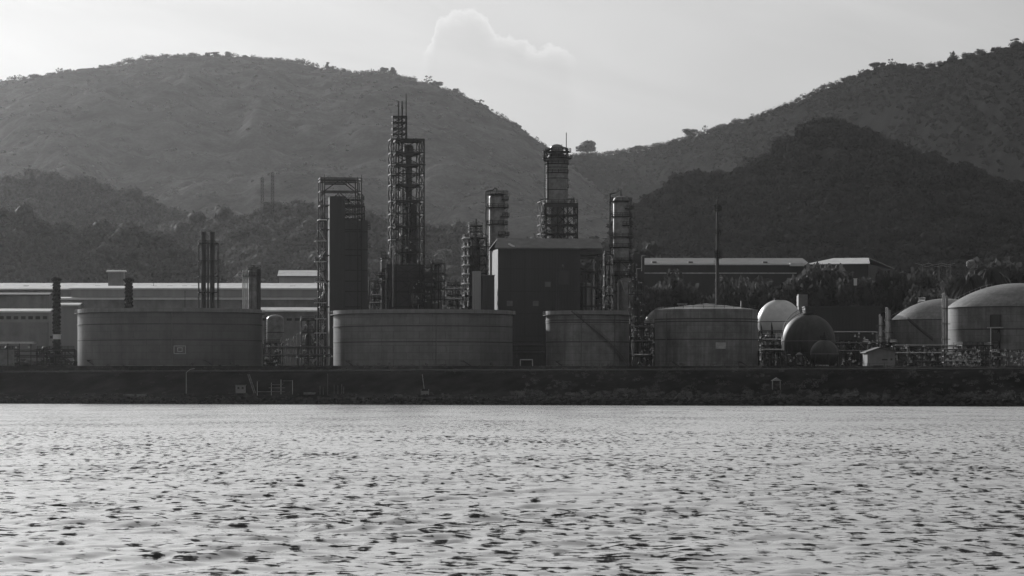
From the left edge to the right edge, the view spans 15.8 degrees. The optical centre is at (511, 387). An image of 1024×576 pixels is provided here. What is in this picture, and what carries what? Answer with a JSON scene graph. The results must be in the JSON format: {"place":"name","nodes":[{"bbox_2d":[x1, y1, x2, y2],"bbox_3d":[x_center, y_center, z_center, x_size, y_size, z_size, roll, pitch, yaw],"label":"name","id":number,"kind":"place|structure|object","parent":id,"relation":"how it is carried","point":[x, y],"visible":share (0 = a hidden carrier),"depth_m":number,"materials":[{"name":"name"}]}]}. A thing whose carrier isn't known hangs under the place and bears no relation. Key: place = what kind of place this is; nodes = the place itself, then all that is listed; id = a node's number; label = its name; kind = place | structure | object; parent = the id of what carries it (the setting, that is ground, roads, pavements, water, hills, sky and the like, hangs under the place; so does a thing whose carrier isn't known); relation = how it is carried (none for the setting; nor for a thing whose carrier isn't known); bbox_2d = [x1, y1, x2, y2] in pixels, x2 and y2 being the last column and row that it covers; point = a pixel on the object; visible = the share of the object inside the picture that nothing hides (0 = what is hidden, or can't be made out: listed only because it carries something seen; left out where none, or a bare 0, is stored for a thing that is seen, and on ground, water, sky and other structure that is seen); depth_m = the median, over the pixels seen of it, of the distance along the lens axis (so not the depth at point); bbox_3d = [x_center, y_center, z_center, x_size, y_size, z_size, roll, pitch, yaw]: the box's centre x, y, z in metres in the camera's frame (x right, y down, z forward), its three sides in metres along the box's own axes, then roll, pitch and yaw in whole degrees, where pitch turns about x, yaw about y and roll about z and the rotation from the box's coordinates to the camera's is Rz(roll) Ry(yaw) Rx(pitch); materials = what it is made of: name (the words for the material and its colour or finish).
{"place":"outdoors","nodes":[
{"label":"outdoors","id":0,"kind":"place"},
{"bbox_2d":[0,55,612,242],"bbox_3d":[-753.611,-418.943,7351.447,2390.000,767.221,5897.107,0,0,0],"label":"hill","id":1,"kind":"structure","parent":0,"point":[250,148],"depth_m":7116.41,"materials":[{"name":"plant"}]},
{"bbox_2d":[0,52,546,145],"bbox_3d":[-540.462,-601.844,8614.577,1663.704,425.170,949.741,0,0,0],"label":"skyline woods","id":2,"kind":"object","parent":1,"relation":"on","point":[152,57],"visible":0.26,"depth_m":8903.95,"materials":[{"name":"grey plant"}]},
{"bbox_2d":[0,52,612,238],"bbox_3d":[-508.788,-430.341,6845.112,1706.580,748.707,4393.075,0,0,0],"label":"hillside woods","id":3,"kind":"object","parent":1,"relation":"on","point":[113,180],"visible":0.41,"depth_m":7300.23,"materials":[{"name":"plant"}]},
{"bbox_2d":[327,313,327,344],"bbox_3d":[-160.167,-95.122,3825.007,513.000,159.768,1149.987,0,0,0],"label":"hill","id":4,"kind":"structure","parent":0,"point":[327,328],"depth_m":3503.43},
{"bbox_2d":[157,198,565,312],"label":"hillside woods","id":5,"kind":"object","parent":4,"relation":"on","point":[282,236],"visible":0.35,"depth_m":3739.88,"materials":[{"name":"grey plant"}]},
{"bbox_2d":[0,404,1023,575],"bbox_3d":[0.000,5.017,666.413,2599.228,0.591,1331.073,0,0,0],"label":"water","id":6,"kind":"structure","parent":0,"point":[316,490],"depth_m":178.30,"materials":[{"name":"grey liquid"}]},
{"bbox_2d":[0,362,1023,405],"bbox_3d":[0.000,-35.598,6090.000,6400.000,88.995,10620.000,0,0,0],"label":"ground","id":7,"kind":"structure","parent":0,"point":[437,384],"depth_m":1098.54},
{"bbox_2d":[0,342,35,365],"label":"loading canopy","id":8,"kind":"object","parent":7,"relation":"on","point":[6,356],"visible":0.98,"depth_m":1236.00,"materials":[{"name":"metal"}]},
{"bbox_2d":[0,309,52,360],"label":"office block","id":9,"kind":"structure","parent":7,"relation":"on","point":[26,325],"depth_m":1424.27,"materials":[{"name":"white paint"}]},
{"bbox_2d":[0,293,52,308],"bbox_3d":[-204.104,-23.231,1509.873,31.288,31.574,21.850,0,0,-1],"label":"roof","id":10,"kind":"structure","parent":9,"relation":"attached to","point":[26,300],"depth_m":1500.11,"materials":[{"name":"paint"}]},
{"bbox_2d":[14,349,76,365],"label":"pipe rack","id":11,"kind":"object","parent":7,"relation":"on","point":[43,351],"visible":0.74,"depth_m":1262.44,"materials":[{"name":"metal"}]},
{"bbox_2d":[36,346,74,365],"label":"process unit","id":12,"kind":"object","parent":7,"relation":"on","point":[51,360],"visible":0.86,"depth_m":1263.62,"materials":[{"name":"metal"}]},
{"bbox_2d":[51,277,61,365],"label":"overgrown stack","id":13,"kind":"object","parent":7,"relation":"on","point":[56,306],"visible":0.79,"depth_m":1309.05,"materials":[{"name":"paint"}]},
{"bbox_2d":[61,303,83,362],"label":"storehouse","id":14,"kind":"structure","parent":7,"relation":"on","point":[69,326],"depth_m":1400.00,"materials":[{"name":"white paint"}]},
{"bbox_2d":[123,278,134,307],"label":"overgrown stack","id":15,"kind":"object","parent":7,"relation":"on","point":[128,299],"visible":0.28,"depth_m":1329.02,"materials":[{"name":"paint"}]},
{"bbox_2d":[0,283,327,365],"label":"warehouse","id":16,"kind":"structure","parent":7,"relation":"on","point":[65,291],"depth_m":1656.45,"materials":[{"name":"paint"}]},
{"bbox_2d":[106,270,126,285],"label":"roof hut","id":17,"kind":"object","parent":16,"relation":"on","point":[116,277],"visible":0.9,"depth_m":1650.01,"materials":[{"name":"paint"}]},
{"bbox_2d":[75,308,264,365],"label":"storage tank","id":18,"kind":"object","parent":7,"relation":"on","point":[169,336],"visible":0.95,"depth_m":1205.25,"materials":[{"name":"metal"}]},
{"bbox_2d":[60,286,319,365],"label":"warehouse","id":19,"kind":"structure","parent":7,"relation":"on","point":[90,297],"depth_m":1558.19,"materials":[{"name":"white paint"}]},
{"bbox_2d":[198,232,219,307],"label":"twin chimney stack","id":20,"kind":"object","parent":7,"relation":"on","point":[203,243],"visible":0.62,"depth_m":1334.23,"materials":[{"name":"paint"}]},
{"bbox_2d":[241,265,260,309],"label":"silo block","id":21,"kind":"structure","parent":7,"relation":"on","point":[251,288],"depth_m":1328.31,"materials":[{"name":"white paint"}]},
{"bbox_2d":[262,340,283,365],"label":"process unit","id":22,"kind":"object","parent":7,"relation":"on","point":[269,361],"visible":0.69,"depth_m":1286.50,"materials":[{"name":"metal"}]},
{"bbox_2d":[264,315,283,365],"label":"upright vessel","id":23,"kind":"object","parent":7,"relation":"on","point":[274,327],"visible":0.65,"depth_m":1337.53,"materials":[{"name":"metal"}]},
{"bbox_2d":[261,307,316,365],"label":"pump house","id":24,"kind":"structure","parent":7,"relation":"on","point":[291,316],"depth_m":1420.03,"materials":[{"name":"paint"}]},
{"bbox_2d":[263,346,332,365],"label":"pipe rack","id":25,"kind":"object","parent":7,"relation":"on","point":[297,355],"visible":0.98,"depth_m":1262.31,"materials":[{"name":"metal"}]},
{"bbox_2d":[277,270,323,282],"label":"back hall","id":26,"kind":"structure","parent":7,"relation":"on","point":[297,276],"depth_m":1760.14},
{"bbox_2d":[300,317,315,365],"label":"process unit","id":27,"kind":"object","parent":7,"relation":"on","point":[307,339],"visible":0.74,"depth_m":1307.79,"materials":[{"name":"metal"}]},
{"bbox_2d":[314,174,370,365],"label":"clad shaft tower","id":28,"kind":"structure","parent":7,"relation":"on","point":[348,275],"depth_m":1287.40,"materials":[{"name":"metal"}]},
{"bbox_2d":[369,278,380,308],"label":"process unit","id":29,"kind":"object","parent":7,"relation":"on","point":[376,291],"visible":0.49,"depth_m":1319.86,"materials":[{"name":"metal"}]},
{"bbox_2d":[373,252,390,308],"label":"process unit","id":30,"kind":"object","parent":7,"relation":"on","point":[384,274],"visible":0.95,"depth_m":1298.29,"materials":[{"name":"metal"}]},
{"bbox_2d":[388,94,425,308],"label":"tall steel tower","id":31,"kind":"structure","parent":7,"relation":"on","point":[405,268],"depth_m":1305.16,"materials":[{"name":"metal"}]},
{"bbox_2d":[408,278,424,308],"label":"process unit","id":32,"kind":"object","parent":7,"relation":"on","point":[413,298],"visible":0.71,"depth_m":1296.15,"materials":[{"name":"metal"}]},
{"bbox_2d":[331,309,515,365],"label":"storage tank","id":33,"kind":"object","parent":7,"relation":"on","point":[422,337],"visible":0.87,"depth_m":1186.27,"materials":[{"name":"metal"}]},
{"bbox_2d":[421,264,433,308],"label":"process unit","id":34,"kind":"object","parent":7,"relation":"on","point":[427,277],"visible":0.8,"depth_m":1301.10,"materials":[{"name":"metal"}]},
{"bbox_2d":[430,251,444,308],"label":"process unit","id":35,"kind":"object","parent":7,"relation":"on","point":[437,281],"visible":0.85,"depth_m":1303.40,"materials":[{"name":"metal"}]},
{"bbox_2d":[442,282,463,308],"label":"process unit","id":36,"kind":"object","parent":7,"relation":"on","point":[449,303],"visible":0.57,"depth_m":1341.61,"materials":[{"name":"metal"}]},
{"bbox_2d":[462,219,486,308],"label":"process unit","id":37,"kind":"object","parent":7,"relation":"on","point":[476,255],"visible":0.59,"depth_m":1315.73,"materials":[{"name":"metal"}]},
{"bbox_2d":[485,187,509,274],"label":"process column","id":38,"kind":"structure","parent":7,"relation":"on","point":[497,208],"depth_m":1327.90,"materials":[{"name":"metal"}]},
{"bbox_2d":[0,363,1020,372],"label":"scrub","id":39,"kind":"object","parent":7,"relation":"on","point":[304,368],"visible":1,"depth_m":1131.98,"materials":[{"name":"black plant"}]},
{"bbox_2d":[0,393,1023,406],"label":"shore rocks","id":40,"kind":"object","parent":7,"relation":"on","point":[931,398],"visible":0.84,"depth_m":1062.36,"materials":[{"name":"stone"}]},
{"bbox_2d":[0,368,1023,371],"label":"pipeline","id":41,"kind":"object","parent":7,"relation":"on","point":[533,369],"visible":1,"depth_m":1106.88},
{"bbox_2d":[7,363,1021,372],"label":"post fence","id":42,"kind":"object","parent":7,"relation":"on","point":[914,365],"visible":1,"depth_m":1132.42,"materials":[{"name":"metal"}]},
{"bbox_2d":[513,344,545,365],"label":"pipe rack","id":43,"kind":"object","parent":7,"relation":"on","point":[530,352],"visible":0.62,"depth_m":1240.48,"materials":[{"name":"metal"}]},
{"bbox_2d":[472,238,602,365],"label":"process hall","id":44,"kind":"structure","parent":7,"relation":"on","point":[529,281],"depth_m":1269.76,"materials":[{"name":"black paint"}]},
{"bbox_2d":[537,133,577,238],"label":"caged column tower","id":45,"kind":"structure","parent":7,"relation":"on","point":[556,164],"depth_m":1341.58,"materials":[{"name":"metal"}]},
{"bbox_2d":[543,309,631,365],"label":"storage tank","id":46,"kind":"object","parent":7,"relation":"on","point":[585,337],"visible":0.93,"depth_m":1184.19,"materials":[{"name":"metal"}]},
{"bbox_2d":[580,236,630,309],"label":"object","id":47,"kind":"object","parent":7,"relation":"on","point":[586,264],"visible":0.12,"depth_m":1875.88,"materials":[{"name":"grey metal"}]},
{"bbox_2d":[603,251,613,310],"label":"process unit","id":48,"kind":"object","parent":7,"relation":"on","point":[608,280],"visible":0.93,"depth_m":1283.66,"materials":[{"name":"metal"}]},
{"bbox_2d":[605,190,645,365],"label":"process column","id":49,"kind":"structure","parent":7,"relation":"on","point":[620,216],"depth_m":1293.76,"materials":[{"name":"metal"}]},
{"bbox_2d":[628,278,643,365],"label":"process unit","id":50,"kind":"object","parent":7,"relation":"on","point":[631,298],"visible":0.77,"depth_m":1272.46,"materials":[{"name":"metal"}]},
{"bbox_2d":[590,240,689,326],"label":"tree","id":51,"kind":"object","parent":7,"relation":"on","point":[647,248],"visible":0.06,"depth_m":1897.72,"materials":[{"name":"grey plant"}]},
{"bbox_2d":[630,326,654,365],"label":"pipe rack","id":52,"kind":"object","parent":7,"relation":"on","point":[643,355],"visible":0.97,"depth_m":1225.92,"materials":[{"name":"metal"}]},
{"bbox_2d":[639,320,654,365],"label":"process unit","id":53,"kind":"object","parent":7,"relation":"on","point":[647,345],"visible":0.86,"depth_m":1237.77,"materials":[{"name":"metal"}]},
{"bbox_2d":[644,299,672,365],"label":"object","id":54,"kind":"object","parent":7,"relation":"on","point":[651,316],"visible":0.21,"depth_m":1258.99,"materials":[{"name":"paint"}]},
{"bbox_2d":[644,281,675,320],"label":"tree","id":55,"kind":"object","parent":7,"relation":"on","point":[652,302],"visible":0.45,"depth_m":1485.56,"materials":[{"name":"grey plant"}]},
{"bbox_2d":[654,269,713,306],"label":"tree","id":56,"kind":"object","parent":7,"relation":"on","point":[681,293],"visible":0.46,"depth_m":1496.18,"materials":[{"name":"grey plant"}]},
{"bbox_2d":[654,299,757,365],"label":"storage tank","id":57,"kind":"object","parent":7,"relation":"on","point":[705,334],"visible":0.89,"depth_m":1189.53,"materials":[{"name":"metal"}]},
{"bbox_2d":[714,200,721,304],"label":"vent stack","id":58,"kind":"object","parent":7,"relation":"on","point":[717,251],"visible":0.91,"depth_m":1289.61,"materials":[{"name":"paint"}]},
{"bbox_2d":[644,258,807,303],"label":"warehouse","id":59,"kind":"structure","parent":7,"relation":"on","point":[777,271],"depth_m":1619.64,"materials":[{"name":"white paint"}]},
{"bbox_2d":[713,274,752,308],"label":"tree","id":60,"kind":"object","parent":7,"relation":"on","point":[729,295],"visible":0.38,"depth_m":1497.46,"materials":[{"name":"grey plant"}]},
{"bbox_2d":[730,276,776,309],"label":"tree","id":61,"kind":"object","parent":7,"relation":"on","point":[758,290],"visible":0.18,"depth_m":1511.33,"materials":[{"name":"grey plant"}]},
{"bbox_2d":[629,319,888,365],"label":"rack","id":62,"kind":"object","parent":7,"relation":"on","point":[883,330],"visible":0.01,"depth_m":1391.88,"materials":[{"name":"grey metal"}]},
{"bbox_2d":[510,366,1023,398],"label":"scrub","id":63,"kind":"object","parent":7,"relation":"on","point":[724,394],"visible":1,"depth_m":1047.02,"materials":[{"name":"black plant"}]},
{"bbox_2d":[759,334,780,365],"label":"process unit","id":64,"kind":"object","parent":7,"relation":"on","point":[767,344],"visible":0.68,"depth_m":1281.27,"materials":[{"name":"metal"}]},
{"bbox_2d":[758,293,800,365],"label":"pressure sphere","id":65,"kind":"object","parent":7,"relation":"on","point":[774,314],"visible":0.62,"depth_m":1324.07,"materials":[{"name":"white paint"}]},
{"bbox_2d":[756,282,811,313],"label":"tree","id":66,"kind":"object","parent":7,"relation":"on","point":[789,294],"visible":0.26,"depth_m":1497.79,"materials":[{"name":"grey plant"}]},
{"bbox_2d":[782,352,810,365],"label":"process unit","id":67,"kind":"object","parent":7,"relation":"on","point":[798,359],"visible":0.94,"depth_m":1182.25,"materials":[{"name":"metal"}]},
{"bbox_2d":[781,307,834,365],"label":"pressure sphere","id":68,"kind":"object","parent":7,"relation":"on","point":[804,332],"visible":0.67,"depth_m":1225.72,"materials":[{"name":"paint"}]},
{"bbox_2d":[781,260,837,302],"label":"tree","id":69,"kind":"object","parent":7,"relation":"on","point":[814,274],"visible":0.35,"depth_m":1502.66,"materials":[{"name":"grey plant"}]},
{"bbox_2d":[793,263,854,305],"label":"tree","id":70,"kind":"object","parent":7,"relation":"on","point":[822,292],"visible":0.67,"depth_m":1492.28,"materials":[{"name":"black plant"}]},
{"bbox_2d":[810,332,837,365],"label":"pressure sphere","id":71,"kind":"object","parent":7,"relation":"on","point":[824,351],"visible":0.81,"depth_m":1191.77,"materials":[{"name":"paint"}]},
{"bbox_2d":[802,306,881,365],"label":"dark wall block","id":72,"kind":"structure","parent":7,"relation":"on","point":[851,318],"depth_m":1330.00,"materials":[{"name":"paint"}]},
{"bbox_2d":[832,337,863,365],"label":"process unit","id":73,"kind":"object","parent":7,"relation":"on","point":[845,356],"visible":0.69,"depth_m":1285.10,"materials":[{"name":"metal"}]},
{"bbox_2d":[809,258,893,291],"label":"warehouse","id":74,"kind":"structure","parent":7,"relation":"on","point":[863,267],"depth_m":1564.97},
{"bbox_2d":[835,276,877,305],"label":"tree","id":75,"kind":"object","parent":7,"relation":"on","point":[862,295],"visible":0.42,"depth_m":1477.91,"materials":[{"name":"grey plant"}]},
{"bbox_2d":[834,331,878,364],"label":"pipe rack","id":76,"kind":"object","parent":7,"relation":"on","point":[854,332],"visible":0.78,"depth_m":1250.55,"materials":[{"name":"metal"}]},
{"bbox_2d":[860,347,898,365],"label":"gatehouse","id":77,"kind":"object","parent":7,"relation":"on","point":[879,356],"visible":0.82,"depth_m":1180.05,"materials":[{"name":"paint"}]},
{"bbox_2d":[860,339,898,365],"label":"process unit","id":78,"kind":"object","parent":7,"relation":"on","point":[892,342],"visible":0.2,"depth_m":1271.71,"materials":[{"name":"metal"}]},
{"bbox_2d":[870,270,908,321],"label":"tree","id":79,"kind":"object","parent":7,"relation":"on","point":[884,301],"visible":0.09,"depth_m":1551.38,"materials":[{"name":"grey plant"}]},
{"bbox_2d":[890,267,940,314],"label":"tree","id":80,"kind":"object","parent":7,"relation":"on","point":[923,279],"visible":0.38,"depth_m":1535.16,"materials":[{"name":"grey plant"}]},
{"bbox_2d":[898,347,945,365],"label":"process unit","id":81,"kind":"object","parent":7,"relation":"on","point":[914,357],"visible":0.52,"depth_m":1253.88,"materials":[{"name":"metal"}]},
{"bbox_2d":[902,283,944,308],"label":"tree","id":82,"kind":"object","parent":7,"relation":"on","point":[932,292],"visible":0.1,"depth_m":1495.84,"materials":[{"name":"grey plant"}]},
{"bbox_2d":[891,299,956,365],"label":"storage tank","id":83,"kind":"object","parent":7,"relation":"on","point":[919,323],"visible":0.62,"depth_m":1316.01,"materials":[{"name":"metal"}]},
{"bbox_2d":[891,344,961,365],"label":"pipe rack","id":84,"kind":"object","parent":7,"relation":"on","point":[909,353],"visible":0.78,"depth_m":1214.92,"materials":[{"name":"metal"}]},
{"bbox_2d":[941,293,949,364],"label":"pipe stack","id":85,"kind":"object","parent":7,"relation":"on","point":[943,308],"visible":0.74,"depth_m":1239.64,"materials":[{"name":"paint"}]},
{"bbox_2d":[937,275,965,299],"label":"tree","id":86,"kind":"object","parent":7,"relation":"on","point":[950,282],"visible":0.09,"depth_m":1446.83,"materials":[{"name":"grey plant"}]},
{"bbox_2d":[942,349,981,365],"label":"pipe rack","id":87,"kind":"object","parent":7,"relation":"on","point":[960,361],"visible":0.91,"depth_m":1189.92,"materials":[{"name":"metal"}]},
{"bbox_2d":[949,274,986,299],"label":"palm tree","id":88,"kind":"object","parent":7,"relation":"on","point":[970,282],"visible":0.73,"depth_m":1426.92,"materials":[{"name":"grey plant"}]},
{"bbox_2d":[953,342,993,365],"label":"process unit","id":89,"kind":"object","parent":7,"relation":"on","point":[968,346],"visible":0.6,"depth_m":1210.44,"materials":[{"name":"metal"}]},
{"bbox_2d":[948,283,1023,365],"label":"storage tank","id":90,"kind":"object","parent":7,"relation":"on","point":[993,315],"visible":0.84,"depth_m":1230.85,"materials":[{"name":"metal"}]},
{"bbox_2d":[962,256,1023,282],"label":"tree","id":91,"kind":"object","parent":7,"relation":"on","point":[1010,269],"visible":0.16,"depth_m":1490.95,"materials":[{"name":"grey plant"}]},
{"bbox_2d":[976,266,1010,289],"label":"palm tree","id":92,"kind":"object","parent":7,"relation":"on","point":[990,276],"visible":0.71,"depth_m":1437.93,"materials":[{"name":"grey plant"}]},
{"bbox_2d":[990,349,1023,365],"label":"pipe rack","id":93,"kind":"object","parent":7,"relation":"on","point":[1011,356],"visible":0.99,"depth_m":1179.92,"materials":[{"name":"metal"}]},
{"bbox_2d":[0,0,1023,155],"label":"sky","id":94,"kind":"structure","parent":0,"point":[612,74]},
{"bbox_2d":[570,47,1023,206],"bbox_3d":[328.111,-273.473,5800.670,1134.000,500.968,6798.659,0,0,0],"label":"hill","id":95,"kind":"structure","parent":0,"point":[879,121],"depth_m":5251.11,"materials":[{"name":"plant"}]},
{"bbox_2d":[575,140,595,153],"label":"tree","id":96,"kind":"object","parent":95,"relation":"on","point":[587,146],"visible":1,"depth_m":8171.28,"materials":[{"name":"plant"}]},
{"bbox_2d":[564,41,1023,155],"bbox_3d":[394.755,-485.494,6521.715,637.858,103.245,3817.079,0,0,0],"label":"skyline woods","id":97,"kind":"object","parent":95,"relation":"on","point":[825,86],"visible":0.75,"depth_m":6532.39,"materials":[{"name":"grey plant"}]},
{"bbox_2d":[568,42,1023,208],"bbox_3d":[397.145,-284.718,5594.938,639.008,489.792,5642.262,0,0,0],"label":"hillside woods","id":98,"kind":"object","parent":95,"relation":"on","point":[670,147],"visible":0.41,"depth_m":5473.55,"materials":[{"name":"plant"}]},
{"bbox_2d":[596,143,1023,331],"bbox_3d":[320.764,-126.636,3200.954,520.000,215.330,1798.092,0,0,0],"label":"hill","id":99,"kind":"structure","parent":0,"point":[826,154],"depth_m":3005.73,"materials":[{"name":"plant"}]},
{"bbox_2d":[769,134,795,146],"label":"tree","id":100,"kind":"object","parent":99,"relation":"on","point":[783,140],"visible":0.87,"depth_m":3406.00,"materials":[{"name":"plant"}]},
{"bbox_2d":[606,118,1023,286],"bbox_3d":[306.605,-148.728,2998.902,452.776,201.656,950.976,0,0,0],"label":"hillside woods","id":101,"kind":"object","parent":99,"relation":"on","point":[878,212],"visible":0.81,"depth_m":3034.66,"materials":[{"name":"plant"}]},
{"bbox_3d":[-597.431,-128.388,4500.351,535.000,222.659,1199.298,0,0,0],"label":"hill","id":102,"kind":"structure","parent":0,"visible":0},
{"bbox_2d":[0,165,188,231],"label":"hillside woods","id":103,"kind":"object","parent":102,"relation":"on","point":[52,197],"visible":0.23,"depth_m":4478.38,"materials":[{"name":"grey plant"}]},
{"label":"hill","id":104,"kind":"structure","parent":0,"visible":0},
{"bbox_2d":[0,201,228,282],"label":"hillside woods","id":105,"kind":"object","parent":104,"relation":"on","point":[34,248],"visible":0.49,"depth_m":3060.44,"materials":[{"name":"grey plant"}]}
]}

